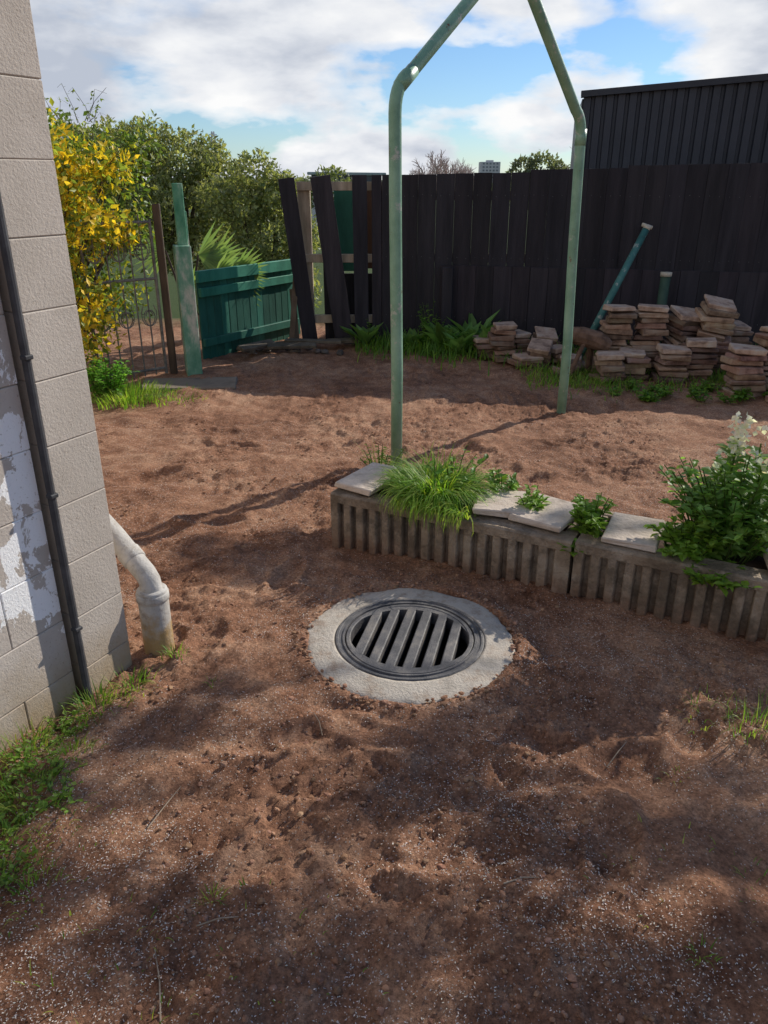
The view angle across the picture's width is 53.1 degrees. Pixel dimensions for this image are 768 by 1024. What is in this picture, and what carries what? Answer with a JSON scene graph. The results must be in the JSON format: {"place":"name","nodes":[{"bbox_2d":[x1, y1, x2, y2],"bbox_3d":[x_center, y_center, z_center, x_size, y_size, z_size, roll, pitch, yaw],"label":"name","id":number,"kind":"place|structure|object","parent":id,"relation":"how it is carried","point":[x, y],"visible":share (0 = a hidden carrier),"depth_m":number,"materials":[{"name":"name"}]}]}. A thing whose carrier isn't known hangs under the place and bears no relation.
{"place":"outdoors","nodes":[
{"label":"outdoors","id":0,"kind":"place"},
{"bbox_2d":[0,180,767,1023],"bbox_3d":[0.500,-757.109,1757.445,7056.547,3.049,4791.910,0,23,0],"label":"ground","id":1,"kind":"structure","parent":0,"point":[662,804],"depth_m":2.38,"materials":[{"name":"soil"}]},
{"bbox_2d":[0,297,76,752],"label":"side wall","id":2,"kind":"structure","parent":1,"relation":"on","point":[37,682],"depth_m":2.40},
{"bbox_2d":[0,0,131,692],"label":"corner pier","id":3,"kind":"structure","parent":1,"relation":"on","point":[31,204],"depth_m":2.31,"materials":[{"name":"grey concrete"}]},
{"bbox_2d":[0,195,91,699],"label":"black cable conduit","id":4,"kind":"object","parent":3,"relation":"attached to","point":[26,358],"visible":0.94,"depth_m":2.31,"materials":[{"name":"plastic"}]},
{"bbox_2d":[0,642,191,935],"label":"grass","id":5,"kind":"structure","parent":1,"relation":"on","point":[6,783],"depth_m":2.29,"materials":[{"name":"green plant"}]},
{"bbox_2d":[47,109,146,364],"bbox_3d":[-2.771,-2.083,6.200,1.625,2.253,0.971,0,23,0],"label":"yellow leaved shrub","id":6,"kind":"object","parent":1,"relation":"on","point":[87,205],"visible":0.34,"depth_m":6.12,"materials":[{"name":"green plant"}]},
{"bbox_2d":[44,83,146,163],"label":"creeper shoots","id":7,"kind":"object","parent":6,"relation":"attached to","point":[88,113],"visible":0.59,"depth_m":5.98,"materials":[{"name":"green plant"}]},
{"bbox_2d":[46,97,166,335],"bbox_3d":[-2.805,-2.378,6.831,1.883,2.296,1.054,0,23,0],"label":"green creeper","id":8,"kind":"object","parent":1,"relation":"on","point":[128,140],"visible":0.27,"depth_m":6.65,"materials":[{"name":"green plant"}]},
{"bbox_2d":[109,514,174,655],"bbox_3d":[-1.023,0.227,2.958,0.529,0.655,0.119,17,29,34],"label":"downpipe","id":9,"kind":"object","parent":1,"relation":"on","point":[152,595],"visible":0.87,"depth_m":2.84,"materials":[{"name":"white plastic"}]},
{"bbox_2d":[86,352,208,410],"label":"gate side weeds","id":10,"kind":"object","parent":1,"relation":"on","point":[107,389],"visible":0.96,"depth_m":6.29,"materials":[{"name":"green plant"}]},
{"bbox_2d":[48,109,272,275],"bbox_3d":[-7.327,-8.597,23.357,8.543,6.545,3.412,0,23,0],"label":"leafy tree","id":11,"kind":"object","parent":1,"relation":"on","point":[203,163],"visible":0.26,"depth_m":22.36,"materials":[{"name":"green plant"}]},
{"bbox_2d":[152,204,177,373],"bbox_3d":[-1.931,-1.927,6.795,0.075,1.484,0.068,0,23,0],"label":"timber gate post","id":12,"kind":"object","parent":1,"relation":"on","point":[159,239],"visible":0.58,"depth_m":6.74,"materials":[{"name":"brown wood"}]},
{"bbox_2d":[76,210,167,377],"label":"wrought iron gate","id":13,"kind":"structure","parent":12,"relation":"attached to","point":[145,279],"depth_m":6.57,"materials":[{"name":"metal"}]},
{"bbox_2d":[171,183,202,375],"bbox_3d":[-1.742,-1.990,6.756,0.143,1.654,0.166,-9,25,-19],"label":"gate post","id":14,"kind":"object","parent":1,"relation":"on","point":[182,254],"visible":0.87,"depth_m":6.70,"materials":[{"name":"green wood"}]},
{"bbox_2d":[142,377,237,391],"bbox_3d":[-1.699,-1.108,6.731,0.818,0.069,0.346,-3,24,-6],"label":"concrete step","id":15,"kind":"object","parent":1,"relation":"on","point":[208,383],"visible":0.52,"depth_m":6.71,"materials":[{"name":"grey concrete"}]},
{"bbox_2d":[127,220,270,339],"bbox_3d":[-1.992,-2.423,8.140,1.630,1.282,0.774,0,23,0],"label":"fan palm","id":16,"kind":"object","parent":1,"relation":"on","point":[212,255],"visible":0.43,"depth_m":8.25,"materials":[{"name":"green plant"}]},
{"bbox_2d":[209,131,222,178],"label":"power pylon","id":17,"kind":"object","parent":1,"relation":"on","point":[213,133],"visible":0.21,"depth_m":269.54,"materials":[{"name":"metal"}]},
{"bbox_2d":[195,259,300,358],"bbox_3d":[-1.386,-2.175,8.180,0.070,0.886,1.604,14,27,29],"label":"teal picket fence","id":18,"kind":"object","parent":1,"relation":"on","point":[232,316],"visible":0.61,"depth_m":8.03,"materials":[{"name":"paint"}]},
{"bbox_2d":[192,147,322,307],"bbox_3d":[-3.595,-7.404,21.922,4.048,5.493,2.623,0,23,0],"label":"leafy tree","id":19,"kind":"object","parent":1,"relation":"on","point":[263,191],"visible":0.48,"depth_m":21.05,"materials":[{"name":"green plant"}]},
{"bbox_2d":[236,348,343,355],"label":"rubble stones","id":20,"kind":"object","parent":1,"relation":"on","point":[326,351],"visible":0.53,"depth_m":7.95,"materials":[{"name":"stone"}]},
{"bbox_2d":[230,164,351,245],"bbox_3d":[-2.862,-9.996,28.335,6.548,5.159,2.101,0,23,0],"label":"leafy tree","id":21,"kind":"object","parent":1,"relation":"on","point":[331,173],"visible":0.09,"depth_m":27.38,"materials":[{"name":"green plant"}]},
{"bbox_2d":[237,281,360,351],"bbox_3d":[-0.963,-2.119,8.048,1.380,0.812,0.800,-14,27,-29],"label":"scrap timber","id":22,"kind":"object","parent":1,"relation":"on","point":[293,341],"visible":0.87,"depth_m":8.11,"materials":[{"name":"brown wood"}]},
{"bbox_2d":[111,177,510,196],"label":"distant treeline","id":23,"kind":"object","parent":1,"relation":"on","point":[209,190],"depth_m":228.30,"materials":[{"name":"green plant"}]},
{"bbox_2d":[278,175,381,344],"bbox_3d":[-0.506,-2.654,8.234,1.122,1.755,0.439,0,23,0],"label":"broken paling fence","id":24,"kind":"object","parent":1,"relation":"on","point":[349,218],"visible":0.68,"depth_m":8.10,"materials":[{"name":"black wood"}]},
{"bbox_2d":[307,172,385,227],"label":"distant house","id":25,"kind":"structure","parent":1,"relation":"on","point":[369,178],"depth_m":69.98,"materials":[{"name":"grey glass"}]},
{"bbox_2d":[0,418,766,1023],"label":"grass seed","id":26,"kind":"object","parent":1,"relation":"on","point":[356,816],"depth_m":1.96,"materials":[{"name":"beige plant"}]},
{"bbox_2d":[147,712,626,1023],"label":"fallen twigs","id":27,"kind":"object","parent":1,"relation":"on","point":[238,916],"visible":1,"depth_m":1.86,"materials":[{"name":"brown wood"}]},
{"bbox_2d":[13,677,767,1023],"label":"grass tufts","id":28,"kind":"object","parent":1,"relation":"on","point":[757,711],"visible":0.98,"depth_m":2.05,"materials":[{"name":"green plant"}]},
{"bbox_2d":[307,588,515,704],"bbox_3d":[0.094,0.775,3.111,0.831,0.647,0.838,0,23,0],"label":"storm drain grate","id":29,"kind":"object","parent":1,"relation":"on","point":[409,645],"visible":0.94,"depth_m":2.95,"materials":[{"name":"concrete"}]},
{"bbox_2d":[409,150,476,187],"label":"bare tree","id":30,"kind":"object","parent":1,"relation":"on","point":[445,167],"visible":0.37,"depth_m":54.47,"materials":[{"name":"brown plant"}]},
{"bbox_2d":[441,267,453,327],"bbox_3d":[0.660,-2.133,8.077,0.119,0.842,0.073,0,23,0],"label":"fence stub post","id":31,"kind":"object","parent":1,"relation":"on","point":[447,290],"visible":0.58,"depth_m":8.00,"materials":[{"name":"black wood"}]},
{"bbox_2d":[472,335,495,358],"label":"paver stack","id":32,"kind":"object","parent":1,"relation":"on","point":[486,346],"visible":0.48,"depth_m":7.64,"materials":[{"name":"stone"}]},
{"bbox_2d":[388,0,586,466],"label":"clothesline frame","id":33,"kind":"object","parent":1,"relation":"on","point":[408,74],"visible":0.97,"depth_m":4.58,"materials":[{"name":"green metal"}]},
{"bbox_2d":[478,160,500,179],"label":"apartment block","id":34,"kind":"structure","parent":1,"relation":"on","point":[489,166],"depth_m":542.40,"materials":[{"name":"grey concrete"}]},
{"bbox_2d":[488,321,517,362],"bbox_3d":[1.167,-1.689,7.619,0.302,0.354,0.327,0,23,0],"label":"paver stack","id":35,"kind":"object","parent":1,"relation":"on","point":[501,336],"visible":0.88,"depth_m":7.51,"materials":[{"name":"stone"}]},
{"bbox_2d":[514,329,530,352],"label":"paver stack","id":36,"kind":"object","parent":1,"relation":"on","point":[522,339],"visible":0.46,"depth_m":7.62,"materials":[{"name":"stone"}]},
{"bbox_2d":[507,352,543,366],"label":"paver stack","id":37,"kind":"object","parent":1,"relation":"on","point":[523,357],"visible":0.83,"depth_m":7.36,"materials":[{"name":"concrete"}]},
{"bbox_2d":[505,149,570,203],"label":"dark tree","id":38,"kind":"object","parent":1,"relation":"on","point":[531,163],"visible":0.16,"depth_m":45.23,"materials":[{"name":"green plant"}]},
{"bbox_2d":[526,338,552,369],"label":"paver stack","id":39,"kind":"object","parent":1,"relation":"on","point":[539,347],"visible":0.83,"depth_m":7.36,"materials":[{"name":"concrete"}]},
{"bbox_2d":[531,326,560,344],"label":"paver stack","id":40,"kind":"object","parent":1,"relation":"on","point":[545,333],"visible":0.33,"depth_m":7.66,"materials":[{"name":"concrete"}]},
{"bbox_2d":[330,482,767,641],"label":"ribbed block planter","id":41,"kind":"object","parent":1,"relation":"on","point":[656,584],"visible":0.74,"depth_m":3.28,"materials":[{"name":"concrete"}]},
{"bbox_2d":[335,462,400,495],"bbox_3d":[-0.061,-0.169,3.827,0.219,0.043,0.337,15,27,30],"label":"concrete paver","id":42,"kind":"object","parent":41,"relation":"on","point":[359,481],"visible":0.76,"depth_m":3.76,"materials":[{"name":"concrete"}]},
{"bbox_2d":[354,439,413,470],"bbox_3d":[-0.011,-0.249,4.024,0.393,0.263,0.465,7,24,15],"label":"planter weed","id":43,"kind":"object","parent":41,"relation":"in","point":[378,458],"visible":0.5,"depth_m":4.07,"materials":[{"name":"green plant"}]},
{"bbox_2d":[368,439,511,534],"bbox_3d":[0.255,-0.149,3.634,0.706,0.318,0.777,0,23,0],"label":"planter grass clump","id":44,"kind":"object","parent":41,"relation":"in","point":[436,489],"visible":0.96,"depth_m":3.59,"materials":[{"name":"green plant"}]},
{"bbox_2d":[472,488,526,517],"bbox_3d":[0.541,-0.040,3.532,0.241,0.044,0.257,6,24,13],"label":"concrete paver","id":45,"kind":"object","parent":41,"relation":"on","point":[505,505],"visible":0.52,"depth_m":3.48,"materials":[{"name":"concrete"}]},
{"bbox_2d":[484,467,550,511],"bbox_3d":[0.614,-0.098,3.575,0.189,0.164,0.422,-11,26,-24],"label":"planter weed","id":46,"kind":"object","parent":41,"relation":"in","point":[528,499],"visible":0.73,"depth_m":3.58,"materials":[{"name":"green plant"}]},
{"bbox_2d":[508,493,575,532],"bbox_3d":[0.729,0.002,3.431,0.253,0.046,0.276,17,28,33],"label":"concrete paver","id":47,"kind":"object","parent":41,"relation":"on","point":[554,515],"visible":0.58,"depth_m":3.38,"materials":[{"name":"concrete"}]},
{"bbox_2d":[557,493,617,556],"bbox_3d":[0.860,0.041,3.275,0.197,0.228,0.320,16,28,32],"label":"planter weed","id":48,"kind":"object","parent":41,"relation":"in","point":[589,519],"visible":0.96,"depth_m":3.27,"materials":[{"name":"green plant"}]},
{"bbox_2d":[601,512,664,552],"bbox_3d":[1.055,0.082,3.249,0.224,0.038,0.277,11,26,24],"label":"concrete paver","id":49,"kind":"object","parent":41,"relation":"on","point":[626,530],"visible":0.86,"depth_m":3.21,"materials":[{"name":"concrete"}]},
{"bbox_2d":[643,411,767,596],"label":"flowering weed","id":50,"kind":"object","parent":41,"relation":"in","point":[726,514],"visible":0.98,"depth_m":3.00,"materials":[{"name":"green plant"}]},
{"bbox_2d":[763,546,767,567],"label":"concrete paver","id":51,"kind":"object","parent":41,"relation":"on","point":[765,555],"visible":0.17,"depth_m":3.02,"materials":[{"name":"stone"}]},
{"bbox_2d":[340,301,757,375],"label":"fence line grass","id":52,"kind":"structure","parent":1,"relation":"on","point":[439,338],"depth_m":7.89,"materials":[{"name":"green plant"}]},
{"bbox_2d":[551,344,573,362],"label":"paver stack","id":53,"kind":"object","parent":1,"relation":"on","point":[556,350],"visible":0.38,"depth_m":7.45,"materials":[{"name":"stone"}]},
{"bbox_2d":[560,353,584,364],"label":"paver stack","id":54,"kind":"object","parent":1,"relation":"on","point":[580,358],"visible":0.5,"depth_m":7.33,"materials":[{"name":"stone"}]},
{"bbox_2d":[382,163,767,350],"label":"dark paling fence","id":55,"kind":"object","parent":1,"relation":"on","point":[707,233],"visible":0.66,"depth_m":7.73,"materials":[{"name":"black wood"}]},
{"bbox_2d":[569,327,611,378],"bbox_3d":[1.833,-1.459,6.992,0.435,0.444,0.250,-5,24,-11],"label":"cut log","id":56,"kind":"object","parent":1,"relation":"on","point":[590,340],"visible":0.78,"depth_m":6.89,"materials":[{"name":"brown wood"}]},
{"bbox_2d":[588,351,625,382],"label":"paver stack","id":57,"kind":"object","parent":1,"relation":"on","point":[611,363],"visible":0.96,"depth_m":6.74,"materials":[{"name":"stone"}]},
{"bbox_2d":[582,223,652,357],"bbox_3d":[2.236,-2.140,7.532,0.850,1.282,0.083,-14,27,-28],"label":"leaning pipe","id":58,"kind":"object","parent":1,"relation":"on","point":[646,228],"visible":0.86,"depth_m":7.49,"materials":[{"name":"teal metal"}]},
{"bbox_2d":[599,304,637,350],"bbox_3d":[2.147,-1.601,7.102,0.312,0.607,0.318,0,23,0],"label":"paver stack","id":59,"kind":"object","parent":1,"relation":"on","point":[616,329],"visible":0.53,"depth_m":6.97,"materials":[{"name":"stone"}]},
{"bbox_2d":[530,357,722,374],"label":"broken pavers","id":60,"kind":"object","parent":1,"relation":"on","point":[579,365],"visible":0.16,"depth_m":7.14,"materials":[{"name":"concrete"}]},
{"bbox_2d":[619,347,651,378],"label":"paver stack","id":61,"kind":"object","parent":1,"relation":"on","point":[636,362],"visible":0.76,"depth_m":6.84,"materials":[{"name":"stone"}]},
{"bbox_2d":[515,357,767,404],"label":"weeds","id":62,"kind":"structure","parent":1,"relation":"on","point":[659,393],"depth_m":6.56,"materials":[{"name":"green plant"}]},
{"bbox_2d":[628,304,668,371],"bbox_3d":[2.441,-1.607,7.107,0.369,0.615,0.343,0,23,0],"label":"paver stack","id":63,"kind":"object","parent":1,"relation":"on","point":[650,327],"visible":0.62,"depth_m":6.98,"materials":[{"name":"concrete"}]},
{"bbox_2d":[656,271,671,342],"bbox_3d":[2.749,-1.960,7.651,0.112,0.821,0.110,0,23,0],"label":"short pipe post","id":64,"kind":"object","parent":1,"relation":"on","point":[664,285],"visible":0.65,"depth_m":7.52,"materials":[{"name":"green metal"}]},
{"bbox_2d":[570,73,767,168],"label":"corrugated shed","id":65,"kind":"structure","parent":1,"relation":"on","point":[723,120],"depth_m":9.64,"materials":[{"name":"black metal"}]},
{"bbox_2d":[650,343,691,383],"bbox_3d":[2.554,-1.314,6.816,0.319,0.317,0.298,0,23,0],"label":"paver stack","id":66,"kind":"object","parent":1,"relation":"on","point":[673,359],"visible":0.95,"depth_m":6.74,"materials":[{"name":"stone"}]},
{"bbox_2d":[662,305,702,344],"bbox_3d":[2.755,-1.580,7.101,0.356,0.628,0.298,-8,25,-18],"label":"paver stack","id":67,"kind":"object","parent":1,"relation":"on","point":[683,324],"visible":0.38,"depth_m":6.97,"materials":[{"name":"concrete"}]},
{"bbox_2d":[682,337,718,380],"bbox_3d":[2.804,-1.367,6.864,0.308,0.372,0.332,0,23,0],"label":"paver stack","id":68,"kind":"object","parent":1,"relation":"on","point":[704,361],"visible":0.7,"depth_m":6.76,"materials":[{"name":"concrete"}]},
{"bbox_2d":[695,294,739,374],"bbox_3d":[3.006,-1.593,7.013,0.360,0.736,0.337,2,23,5],"label":"paver stack","id":69,"kind":"object","parent":1,"relation":"on","point":[717,316],"visible":0.49,"depth_m":6.87,"materials":[{"name":"stone"}]},
{"bbox_2d":[723,320,753,371],"bbox_3d":[3.245,-1.552,7.169,0.326,0.505,0.340,0,23,0],"label":"paver stack","id":70,"kind":"object","parent":1,"relation":"on","point":[742,331],"visible":0.27,"depth_m":7.04,"materials":[{"name":"concrete"}]},
{"bbox_2d":[720,343,767,397],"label":"paver stack","id":71,"kind":"object","parent":1,"relation":"on","point":[743,362],"visible":0.97,"depth_m":6.24,"materials":[{"name":"concrete"}]},
{"bbox_2d":[753,326,767,393],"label":"paver stack","id":72,"kind":"object","parent":1,"relation":"on","point":[760,339],"visible":0.38,"depth_m":6.32,"materials":[{"name":"concrete"}]},
{"bbox_2d":[30,0,767,179],"label":"sky","id":73,"kind":"structure","parent":0,"point":[307,83],"materials":[{"name":"blue"}]}
]}

